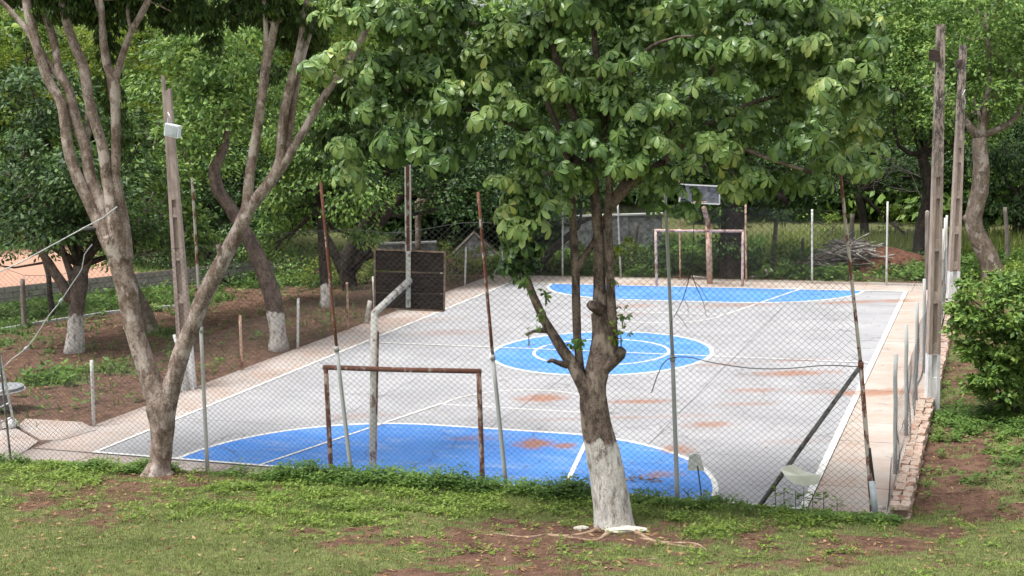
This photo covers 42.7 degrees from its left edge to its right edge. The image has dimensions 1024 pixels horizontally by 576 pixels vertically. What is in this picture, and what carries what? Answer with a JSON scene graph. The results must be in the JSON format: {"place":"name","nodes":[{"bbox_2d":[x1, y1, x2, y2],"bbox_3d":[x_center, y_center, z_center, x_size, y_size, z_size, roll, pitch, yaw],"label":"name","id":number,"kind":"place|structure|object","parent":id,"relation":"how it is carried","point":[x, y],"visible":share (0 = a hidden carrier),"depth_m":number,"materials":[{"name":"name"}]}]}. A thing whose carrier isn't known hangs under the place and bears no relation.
{"place":"outdoors","nodes":[
{"label":"outdoors","id":0,"kind":"place"},
{"bbox_2d":[0,419,95,457],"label":"paving","id":1,"kind":"structure","parent":0,"point":[50,433],"depth_m":28.56,"materials":[{"name":"concrete"}]},
{"bbox_2d":[21,0,909,61],"label":"sky","id":2,"kind":"structure","parent":0,"point":[482,5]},
{"bbox_2d":[0,194,1023,575],"bbox_3d":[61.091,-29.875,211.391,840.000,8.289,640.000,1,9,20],"label":"ground","id":3,"kind":"structure","parent":0,"point":[972,502],"depth_m":21.07,"materials":[{"name":"soil"}]},
{"bbox_2d":[0,357,14,429],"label":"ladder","id":4,"kind":"object","parent":3,"relation":"on","point":[7,393],"visible":0.78,"depth_m":28.83,"materials":[{"name":"metal"}]},
{"bbox_2d":[0,382,25,410],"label":"round table","id":5,"kind":"object","parent":3,"relation":"on","point":[15,388],"visible":0.64,"depth_m":30.80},
{"bbox_2d":[8,419,18,427],"bbox_3d":[-11.126,3.005,29.171,0.318,0.196,0.312,1,9,20],"label":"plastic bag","id":6,"kind":"object","parent":3,"relation":"on","point":[12,425],"visible":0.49,"depth_m":29.05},
{"bbox_2d":[20,279,26,328],"bbox_3d":[-15.809,0.546,42.431,0.221,1.699,0.171,-3,8,-6],"label":"wooden post","id":7,"kind":"object","parent":3,"relation":"on","point":[23,302],"visible":0.75,"depth_m":42.37,"materials":[{"name":"brown wood"}]},
{"bbox_2d":[0,149,78,317],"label":"leafy tree","id":8,"kind":"object","parent":3,"relation":"on","point":[51,305],"visible":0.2,"depth_m":44.36,"materials":[{"name":"green plant"}]},
{"bbox_2d":[0,6,162,242],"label":"leafy tree","id":9,"kind":"object","parent":3,"relation":"on","point":[6,55],"visible":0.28,"depth_m":58.86,"materials":[{"name":"green plant"}]},
{"bbox_2d":[0,60,180,353],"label":"leafy tree","id":10,"kind":"object","parent":3,"relation":"on","point":[46,211],"visible":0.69,"depth_m":37.37,"materials":[{"name":"green plant"}]},
{"bbox_2d":[3,304,191,328],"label":"kerb","id":11,"kind":"structure","parent":3,"relation":"on","point":[66,318],"depth_m":43.90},
{"bbox_2d":[0,259,281,304],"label":"block wall","id":12,"kind":"structure","parent":3,"relation":"on","point":[152,279],"depth_m":49.96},
{"bbox_2d":[85,76,247,332],"bbox_3d":[-11.154,-2.688,41.823,5.254,8.201,5.259,-8,11,-38],"label":"leafy tree","id":13,"kind":"object","parent":3,"relation":"on","point":[184,177],"visible":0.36,"depth_m":41.20,"materials":[{"name":"green plant"}]},
{"bbox_2d":[161,76,196,390],"bbox_3d":[-8.174,-1.229,32.085,0.366,7.843,0.293,-2,8,0],"label":"concrete pole","id":14,"kind":"object","parent":3,"relation":"on","point":[176,220],"visible":0.72,"depth_m":31.99,"materials":[{"name":"concrete"}]},
{"bbox_2d":[164,112,181,137],"bbox_3d":[-8.130,-3.900,31.384,0.451,0.636,0.131,2,9,23],"label":"floodlight","id":15,"kind":"object","parent":14,"relation":"attached to","point":[172,130],"visible":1,"depth_m":31.35,"materials":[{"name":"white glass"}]},
{"bbox_2d":[0,0,388,476],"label":"forked tree","id":16,"kind":"object","parent":3,"relation":"on","point":[274,20],"visible":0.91,"depth_m":23.81,"materials":[{"name":"grey plant"}]},
{"bbox_2d":[4,244,91,366],"bbox_3d":[-8.885,0.351,25.095,1.894,2.336,0.077,-2,8,0],"label":"hanging wire","id":17,"kind":"object","parent":16,"relation":"hanging from","point":[26,347],"visible":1,"depth_m":25.09,"materials":[{"name":"metal"}]},
{"bbox_2d":[0,206,116,271],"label":"rope","id":18,"kind":"object","parent":16,"relation":"attached to","point":[60,240],"visible":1,"depth_m":23.77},
{"bbox_2d":[120,19,311,351],"bbox_3d":[-8.296,-2.957,37.463,5.798,9.770,4.878,3,10,32],"label":"leafy tree","id":19,"kind":"object","parent":3,"relation":"on","point":[205,89],"visible":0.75,"depth_m":36.62,"materials":[{"name":"green plant"}]},
{"bbox_2d":[132,131,301,268],"bbox_3d":[-12.479,-3.313,53.903,7.785,6.351,5.306,-3,9,-11],"label":"leafy tree","id":20,"kind":"object","parent":3,"relation":"on","point":[226,225],"visible":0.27,"depth_m":53.35,"materials":[{"name":"green plant"}]},
{"bbox_2d":[193,258,249,284],"bbox_3d":[-11.380,-0.657,51.253,2.137,1.340,1.731,-4,9,-15],"label":"bush","id":21,"kind":"object","parent":3,"relation":"on","point":[204,272],"visible":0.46,"depth_m":51.03,"materials":[{"name":"green plant"}]},
{"bbox_2d":[62,0,383,258],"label":"leafy tree","id":22,"kind":"object","parent":3,"relation":"on","point":[89,40],"visible":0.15,"depth_m":53.99,"materials":[{"name":"green plant"}]},
{"bbox_2d":[0,240,491,427],"bbox_3d":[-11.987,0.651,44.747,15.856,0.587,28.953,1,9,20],"label":"verge weeds","id":23,"kind":"object","parent":3,"relation":"on","point":[43,375],"visible":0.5,"depth_m":44.18,"materials":[{"name":"green plant"}]},
{"bbox_2d":[0,269,492,429],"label":"dirt litter","id":24,"kind":"object","parent":3,"relation":"on","point":[166,332],"visible":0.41,"depth_m":39.47,"materials":[{"name":"brown plant"}]},
{"bbox_2d":[274,255,318,284],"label":"bush","id":25,"kind":"object","parent":3,"relation":"on","point":[290,278],"visible":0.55,"depth_m":50.57,"materials":[{"name":"green plant"}]},
{"bbox_2d":[233,71,402,307],"bbox_3d":[-6.365,-3.297,44.624,6.580,8.187,4.789,8,12,48],"label":"leafy tree","id":26,"kind":"object","parent":3,"relation":"on","point":[317,174],"visible":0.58,"depth_m":44.57,"materials":[{"name":"green plant"}]},
{"bbox_2d":[0,123,640,250],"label":"undergrowth","id":27,"kind":"object","parent":3,"relation":"on","point":[428,220],"visible":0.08,"depth_m":59.94,"materials":[{"name":"green plant"}]},
{"bbox_2d":[294,254,357,287],"bbox_3d":[-7.037,-0.624,49.760,2.336,1.399,2.081,1,9,20],"label":"bush","id":28,"kind":"object","parent":3,"relation":"on","point":[311,274],"visible":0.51,"depth_m":49.62,"materials":[{"name":"green plant"}]},
{"bbox_2d":[334,258,391,284],"bbox_3d":[-5.507,-0.735,50.139,2.066,1.415,2.085,1,9,20],"label":"bush","id":29,"kind":"object","parent":3,"relation":"on","point":[362,270],"visible":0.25,"depth_m":49.96,"materials":[{"name":"green plant"}]},
{"bbox_2d":[364,300,371,323],"bbox_3d":[-4.541,0.805,41.327,0.299,0.837,0.160,-2,8,-4],"label":"wooden post","id":30,"kind":"object","parent":3,"relation":"on","point":[368,311],"visible":0.76,"depth_m":41.26,"materials":[{"name":"grey wood"}]},
{"bbox_2d":[358,262,403,283],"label":"bush","id":31,"kind":"object","parent":3,"relation":"on","point":[366,276],"visible":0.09,"depth_m":49.38,"materials":[{"name":"green plant"}]},
{"bbox_2d":[379,241,436,250],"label":"rendered wall","id":32,"kind":"structure","parent":3,"relation":"on","point":[390,245],"depth_m":57.27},
{"bbox_2d":[384,166,451,249],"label":"leafy tree","id":33,"kind":"object","parent":3,"relation":"on","point":[417,225],"visible":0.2,"depth_m":54.93,"materials":[{"name":"green plant"}]},
{"bbox_2d":[0,174,871,511],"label":"chain link fence","id":34,"kind":"object","parent":3,"relation":"on","point":[672,394],"visible":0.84,"depth_m":23.23,"materials":[{"name":"metal"}]},
{"bbox_2d":[780,465,820,485],"bbox_3d":[4.758,3.083,21.595,0.683,0.371,0.067,-2,8,-3],"label":"torn sheet","id":35,"kind":"object","parent":34,"relation":"attached to","point":[794,474],"visible":1,"depth_m":21.58,"materials":[{"name":"plastic"}]},
{"bbox_2d":[307,76,583,290],"bbox_3d":[-2.510,-4.387,50.222,10.518,8.571,7.316,-4,9,-18],"label":"leafy tree","id":36,"kind":"object","parent":3,"relation":"on","point":[470,171],"visible":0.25,"depth_m":48.37,"materials":[{"name":"green plant"}]},
{"bbox_2d":[437,240,464,272],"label":"bush","id":37,"kind":"object","parent":3,"relation":"on","point":[456,268],"visible":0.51,"depth_m":52.61,"materials":[{"name":"green plant"}]},
{"bbox_2d":[0,451,906,526],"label":"edge weeds","id":38,"kind":"object","parent":3,"relation":"on","point":[336,475],"visible":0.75,"depth_m":23.14,"materials":[{"name":"green plant"}]},
{"bbox_2d":[435,249,477,274],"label":"bush","id":39,"kind":"object","parent":3,"relation":"on","point":[459,263],"visible":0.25,"depth_m":52.46,"materials":[{"name":"green plant"}]},
{"bbox_2d":[5,275,945,515],"bbox_3d":[2.518,1.765,36.094,17.240,0.236,27.370,1,9,20],"label":"court","id":40,"kind":"object","parent":3,"relation":"on","point":[882,341],"visible":0.62,"depth_m":30.69,"materials":[{"name":"grey paint"}]},
{"bbox_2d":[1,247,504,454],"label":"chain link fence","id":41,"kind":"object","parent":40,"relation":"on","point":[92,386],"visible":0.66,"depth_m":34.47,"materials":[{"name":"metal"}]},
{"bbox_2d":[322,365,484,479],"bbox_3d":[-2.035,2.469,24.414,3.240,2.122,0.094,2,9,21],"label":"goal","id":42,"kind":"object","parent":40,"relation":"on","point":[404,369],"visible":0.8,"depth_m":24.15,"materials":[{"name":"paint"}]},
{"bbox_2d":[369,165,445,469],"bbox_3d":[-2.323,0.557,25.378,1.092,5.807,2.041,6,11,43],"label":"basketball hoop","id":43,"kind":"object","parent":40,"relation":"on","point":[402,294],"visible":0.84,"depth_m":25.58,"materials":[{"name":"paint"}]},
{"bbox_2d":[148,282,898,489],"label":"court litter","id":44,"kind":"object","parent":40,"relation":"on","point":[517,375],"visible":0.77,"depth_m":32.60,"materials":[{"name":"brown plant"}]},
{"bbox_2d":[688,453,703,498],"bbox_3d":[3.153,3.277,22.436,0.284,0.942,0.070,-2,8,0],"label":"plate on stake","id":45,"kind":"object","parent":40,"relation":"on","point":[695,463],"visible":0.81,"depth_m":22.38,"materials":[{"name":"metal"}]},
{"bbox_2d":[679,184,719,283],"bbox_3d":[6.831,-1.868,46.387,1.085,3.733,1.903,6,12,43],"label":"basketball hoop","id":46,"kind":"object","parent":40,"relation":"on","point":[711,195],"visible":0.62,"depth_m":46.00,"materials":[{"name":"paint"}]},
{"bbox_2d":[654,229,744,285],"bbox_3d":[6.692,-1.081,46.851,3.188,2.089,0.107,0,9,12],"label":"goal","id":47,"kind":"object","parent":40,"relation":"on","point":[686,230],"visible":0.82,"depth_m":46.71,"materials":[{"name":"pink paint"}]},
{"bbox_2d":[501,180,927,285],"bbox_3d":[6.981,-2.096,47.998,16.007,3.805,0.766,2,9,24],"label":"chain link fence","id":48,"kind":"object","parent":40,"relation":"on","point":[745,245],"visible":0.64,"depth_m":47.47,"materials":[{"name":"metal"}]},
{"bbox_2d":[869,448,879,513],"bbox_3d":[5.898,3.240,21.353,0.299,1.319,0.273,1,9,20],"label":"pipe stub","id":49,"kind":"object","parent":40,"relation":"on","point":[873,496],"visible":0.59,"depth_m":21.30,"materials":[{"name":"metal"}]},
{"bbox_2d":[887,215,948,511],"bbox_3d":[10.603,0.497,33.211,0.332,2.752,25.801,1,9,21],"label":"chain link fence","id":50,"kind":"object","parent":40,"relation":"on","point":[906,400],"visible":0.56,"depth_m":26.46,"materials":[{"name":"metal"}]},
{"bbox_2d":[925,211,929,289],"bbox_3d":[14.091,-1.223,44.467,0.196,2.772,0.191,-2,8,-1],"label":"wooden post","id":51,"kind":"object","parent":40,"relation":"on","point":[927,221],"visible":0.62,"depth_m":44.35,"materials":[{"name":"grey wood"}]},
{"bbox_2d":[451,226,499,257],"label":"shed","id":52,"kind":"structure","parent":3,"relation":"on","point":[472,240],"depth_m":57.56,"materials":[{"name":"grey wood"}]},
{"bbox_2d":[455,244,505,273],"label":"bush","id":53,"kind":"object","parent":3,"relation":"on","point":[477,248],"visible":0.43,"depth_m":52.53,"materials":[{"name":"green plant"}]},
{"bbox_2d":[490,250,529,269],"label":"bush","id":54,"kind":"object","parent":3,"relation":"on","point":[495,257],"visible":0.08,"depth_m":52.36,"materials":[{"name":"green plant"}]},
{"bbox_2d":[2,461,1020,575],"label":"fallen leaves","id":55,"kind":"object","parent":3,"relation":"on","point":[551,528],"visible":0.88,"depth_m":19.57,"materials":[{"name":"brown plant"}]},
{"bbox_2d":[0,460,1023,575],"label":"lawn grass","id":56,"kind":"structure","parent":3,"relation":"on","point":[286,517],"depth_m":19.84,"materials":[{"name":"plant"}]},
{"bbox_2d":[0,458,1023,575],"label":"lawn weeds","id":57,"kind":"object","parent":3,"relation":"on","point":[318,489],"visible":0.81,"depth_m":21.56,"materials":[{"name":"green plant"}]},
{"bbox_2d":[0,0,1023,234],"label":"woodland","id":58,"kind":"object","parent":3,"relation":"on","point":[490,8],"visible":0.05,"depth_m":66.94,"materials":[{"name":"green plant"}]},
{"bbox_2d":[520,252,568,274],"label":"bush","id":59,"kind":"object","parent":3,"relation":"on","point":[555,264],"visible":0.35,"depth_m":51.70,"materials":[{"name":"green plant"}]},
{"bbox_2d":[484,146,636,274],"bbox_3d":[2.273,-3.340,52.619,7.840,5.486,5.233,-7,10,-32],"label":"leafy tree","id":60,"kind":"object","parent":3,"relation":"on","point":[558,188],"visible":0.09,"depth_m":51.23,"materials":[{"name":"green plant"}]},
{"bbox_2d":[543,236,591,272],"bbox_3d":[2.087,-1.241,52.013,2.430,1.657,1.506,-4,9,-14],"label":"bush","id":61,"kind":"object","parent":3,"relation":"on","point":[579,244],"visible":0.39,"depth_m":51.82,"materials":[{"name":"green plant"}]},
{"bbox_2d":[573,525,588,529],"bbox_3d":[1.067,3.710,20.275,0.236,0.084,0.143,1,9,20],"label":"stone","id":62,"kind":"object","parent":3,"relation":"on","point":[580,527],"visible":1,"depth_m":20.23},
{"bbox_2d":[295,0,905,549],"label":"broadleaf tree","id":63,"kind":"object","parent":3,"relation":"on","point":[519,50],"visible":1,"depth_m":19.21,"materials":[{"name":"green plant"}]},
{"bbox_2d":[669,193,708,336],"bbox_3d":[2.902,-0.363,21.588,0.678,2.436,0.086,-1,8,2],"label":"dead branch","id":64,"kind":"object","parent":63,"relation":"hanging from","point":[690,274],"visible":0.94,"depth_m":21.62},
{"bbox_2d":[569,252,631,273],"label":"bush","id":65,"kind":"object","parent":3,"relation":"on","point":[605,263],"visible":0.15,"depth_m":51.11,"materials":[{"name":"green plant"}]},
{"bbox_2d":[564,212,662,255],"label":"rendered wall","id":66,"kind":"structure","parent":3,"relation":"on","point":[622,228],"depth_m":57.01,"materials":[{"name":"paint"}]},
{"bbox_2d":[605,238,644,272],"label":"bush","id":67,"kind":"object","parent":3,"relation":"on","point":[630,252],"visible":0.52,"depth_m":50.91,"materials":[{"name":"green plant"}]},
{"bbox_2d":[605,525,646,532],"bbox_3d":[1.749,3.712,20.141,0.647,0.111,0.227,-2,8,0],"label":"stone","id":68,"kind":"object","parent":3,"relation":"on","point":[627,529],"visible":0.92,"depth_m":20.08,"materials":[{"name":"stone"}]},
{"bbox_2d":[629,224,639,265],"bbox_3d":[4.875,-1.638,52.410,0.494,1.871,0.224,-2,8,-1],"label":"wooden post","id":69,"kind":"object","parent":3,"relation":"on","point":[636,232],"visible":0.43,"depth_m":52.27,"materials":[{"name":"grey wood"}]},
{"bbox_2d":[627,234,678,274],"bbox_3d":[5.509,-1.304,51.073,2.072,1.712,1.940,1,9,20],"label":"bush","id":70,"kind":"object","parent":3,"relation":"on","point":[652,249],"visible":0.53,"depth_m":50.95,"materials":[{"name":"green plant"}]},
{"bbox_2d":[653,240,714,274],"bbox_3d":[6.535,-1.054,50.649,2.526,1.570,2.075,-4,9,-13],"label":"bush","id":71,"kind":"object","parent":3,"relation":"on","point":[671,267],"visible":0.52,"depth_m":50.59,"materials":[{"name":"green plant"}]},
{"bbox_2d":[689,241,717,271],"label":"bush","id":72,"kind":"object","parent":3,"relation":"on","point":[702,261],"visible":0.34,"depth_m":50.20,"materials":[{"name":"green plant"}]},
{"bbox_2d":[698,489,710,497],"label":"leafy weed","id":73,"kind":"object","parent":3,"relation":"on","point":[706,491],"visible":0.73,"depth_m":22.33,"materials":[{"name":"green plant"}]},
{"bbox_2d":[691,268,775,278],"bbox_3d":[8.263,-0.502,48.713,3.233,0.403,0.120,-2,8,0],"label":"log pile","id":74,"kind":"object","parent":3,"relation":"on","point":[753,276],"visible":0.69,"depth_m":48.68,"materials":[{"name":"brown wood"}]},
{"bbox_2d":[463,242,1023,281],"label":"back weeds","id":75,"kind":"object","parent":3,"relation":"on","point":[971,262],"visible":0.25,"depth_m":49.53,"materials":[{"name":"green plant"}]},
{"bbox_2d":[612,28,891,278],"bbox_3d":[9.085,-5.248,50.410,10.857,9.609,7.238,-2,8,-4],"label":"leafy tree","id":76,"kind":"object","parent":3,"relation":"on","point":[767,164],"visible":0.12,"depth_m":48.87,"materials":[{"name":"green plant"}]},
{"bbox_2d":[744,239,776,272],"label":"bush","id":77,"kind":"object","parent":3,"relation":"on","point":[763,248],"visible":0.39,"depth_m":50.36,"materials":[{"name":"green plant"}]},
{"bbox_2d":[767,485,778,506],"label":"leafy weed","id":78,"kind":"object","parent":3,"relation":"on","point":[774,487],"visible":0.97,"depth_m":21.77,"materials":[{"name":"green plant"}]},
{"bbox_2d":[750,193,802,267],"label":"leafy tree","id":79,"kind":"object","parent":3,"relation":"on","point":[774,231],"visible":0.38,"depth_m":50.57,"materials":[{"name":"green plant"}]},
{"bbox_2d":[755,238,814,272],"bbox_3d":[10.493,-1.205,49.704,1.816,1.490,2.674,6,11,41],"label":"bush","id":80,"kind":"object","parent":3,"relation":"on","point":[780,252],"visible":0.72,"depth_m":49.62,"materials":[{"name":"green plant"}]},
{"bbox_2d":[778,488,792,503],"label":"leafy weed","id":81,"kind":"object","parent":3,"relation":"on","point":[785,493],"visible":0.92,"depth_m":21.85,"materials":[{"name":"green plant"}]},
{"bbox_2d":[790,490,802,507],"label":"leafy weed","id":82,"kind":"object","parent":3,"relation":"on","point":[796,496],"visible":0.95,"depth_m":21.83,"materials":[{"name":"green plant"}]},
{"bbox_2d":[801,238,803,255],"bbox_3d":[11.692,-1.496,52.794,0.129,1.036,0.123,6,11,43],"label":"wooden post","id":83,"kind":"object","parent":3,"relation":"on","point":[802,240],"visible":0.47,"depth_m":52.72,"materials":[{"name":"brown wood"}]},
{"bbox_2d":[795,491,810,509],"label":"leafy weed","id":84,"kind":"object","parent":3,"relation":"on","point":[803,496],"visible":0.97,"depth_m":21.79,"materials":[{"name":"green plant"}]},
{"bbox_2d":[806,494,819,507],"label":"leafy weed","id":85,"kind":"object","parent":3,"relation":"on","point":[812,499],"visible":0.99,"depth_m":21.74,"materials":[{"name":"green plant"}]},
{"bbox_2d":[799,209,842,240],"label":"leafy tree","id":86,"kind":"object","parent":3,"relation":"on","point":[835,219],"visible":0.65,"depth_m":55.66,"materials":[{"name":"green plant"}]},
{"bbox_2d":[815,491,829,510],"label":"leafy weed","id":87,"kind":"object","parent":3,"relation":"on","point":[825,496],"visible":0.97,"depth_m":21.71,"materials":[{"name":"green plant"}]},
{"bbox_2d":[829,496,844,510],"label":"leafy weed","id":88,"kind":"object","parent":3,"relation":"on","point":[841,504],"visible":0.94,"depth_m":21.64,"materials":[{"name":"green plant"}]},
{"bbox_2d":[771,230,924,273],"bbox_3d":[13.063,-1.260,50.187,6.408,1.764,2.468,-1,8,2],"label":"brush pile","id":89,"kind":"object","parent":3,"relation":"on","point":[880,251],"visible":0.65,"depth_m":49.56,"materials":[{"name":"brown wood"}]},
{"bbox_2d":[849,214,854,239],"bbox_3d":[13.824,-2.085,53.430,0.257,1.893,0.230,-1,8,3],"label":"wooden post","id":90,"kind":"object","parent":3,"relation":"on","point":[852,216],"visible":0.5,"depth_m":53.29,"materials":[{"name":"grey wood"}]},
{"bbox_2d":[799,82,970,235],"bbox_3d":[16.373,-5.023,58.618,9.476,8.485,7.072,-2,8,0],"label":"leafy tree","id":91,"kind":"object","parent":3,"relation":"on","point":[901,180],"visible":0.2,"depth_m":57.04,"materials":[{"name":"green plant"}]},
{"bbox_2d":[761,224,1023,258],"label":"meadow grass","id":92,"kind":"structure","parent":3,"relation":"on","point":[997,239],"depth_m":54.66,"materials":[{"name":"plant"}]},
{"bbox_2d":[876,203,913,238],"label":"leafy tree","id":93,"kind":"object","parent":3,"relation":"on","point":[894,214],"visible":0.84,"depth_m":56.51,"materials":[{"name":"green plant"}]},
{"bbox_2d":[800,0,1023,255],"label":"leafy tree","id":94,"kind":"object","parent":3,"relation":"on","point":[898,28],"visible":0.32,"depth_m":51.31,"materials":[{"name":"green plant"}]},
{"bbox_2d":[859,114,923,198],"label":"dead branches","id":95,"kind":"object","parent":94,"relation":"attached to","point":[911,173],"visible":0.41,"depth_m":54.16,"materials":[{"name":"brown wood"}]},
{"bbox_2d":[890,389,934,519],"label":"brick wall","id":96,"kind":"structure","parent":3,"relation":"on","point":[905,488],"depth_m":23.69,"materials":[{"name":"brick"}]},
{"bbox_2d":[924,24,945,409],"bbox_3d":[8.942,-1.364,27.815,0.327,8.302,0.226,-2,8,0],"label":"concrete pole","id":97,"kind":"object","parent":3,"relation":"on","point":[933,335],"visible":0.91,"depth_m":27.79,"materials":[{"name":"concrete"}]},
{"bbox_2d":[940,283,961,388],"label":"brick wall","id":98,"kind":"structure","parent":3,"relation":"on","point":[945,343],"depth_m":33.93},
{"bbox_2d":[888,0,1023,283],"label":"leafy tree","id":99,"kind":"object","parent":3,"relation":"on","point":[986,254],"visible":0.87,"depth_m":44.98,"materials":[{"name":"green plant"}]},
{"bbox_2d":[946,45,966,304],"bbox_3d":[13.765,-3.344,40.561,0.450,8.225,0.399,-2,8,0],"label":"concrete pole","id":100,"kind":"object","parent":3,"relation":"on","point":[954,259],"visible":0.89,"depth_m":40.57,"materials":[{"name":"concrete"}]},
{"bbox_2d":[910,291,1023,523],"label":"side grass","id":101,"kind":"structure","parent":3,"relation":"on","point":[1001,469],"depth_m":23.48,"materials":[{"name":"plant"}]},
{"bbox_2d":[914,358,1023,515],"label":"weeds","id":102,"kind":"object","parent":3,"relation":"on","point":[1016,421],"depth_m":26.17,"materials":[{"name":"green plant"}]},
{"bbox_2d":[918,354,1023,521],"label":"wall litter","id":103,"kind":"object","parent":3,"relation":"on","point":[978,471],"depth_m":22.76,"materials":[{"name":"green plant"}]},
{"bbox_2d":[939,269,1023,416],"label":"bush","id":104,"kind":"object","parent":3,"relation":"on","point":[1002,368],"visible":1,"depth_m":26.84,"materials":[{"name":"green plant"}]},
{"bbox_2d":[945,104,1023,236],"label":"leafy tree","id":105,"kind":"object","parent":3,"relation":"on","point":[1013,157],"visible":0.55,"depth_m":54.76,"materials":[{"name":"green plant"}]},
{"bbox_2d":[951,256,1023,316],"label":"bush","id":106,"kind":"object","parent":3,"relation":"on","point":[1019,268],"visible":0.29,"depth_m":38.47,"materials":[{"name":"green plant"}]},
{"bbox_2d":[1003,207,1009,256],"bbox_3d":[18.893,-1.955,50.137,0.300,2.279,0.168,-2,8,-1],"label":"wooden post","id":107,"kind":"object","parent":3,"relation":"on","point":[1007,237],"visible":0.84,"depth_m":50.05,"materials":[{"name":"grey wood"}]},
{"bbox_2d":[626,475,661,482],"bbox_3d":[2.400,3.455,23.752,0.704,0.044,0.442,0,8,10],"label":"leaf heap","id":108,"kind":"object","parent":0,"point":[645,479],"visible":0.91,"depth_m":23.74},
{"bbox_2d":[448,228,1023,282],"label":"field grass","id":109,"kind":"structure","parent":0,"point":[749,237],"depth_m":56.63,"materials":[{"name":"green plant"}]}
]}

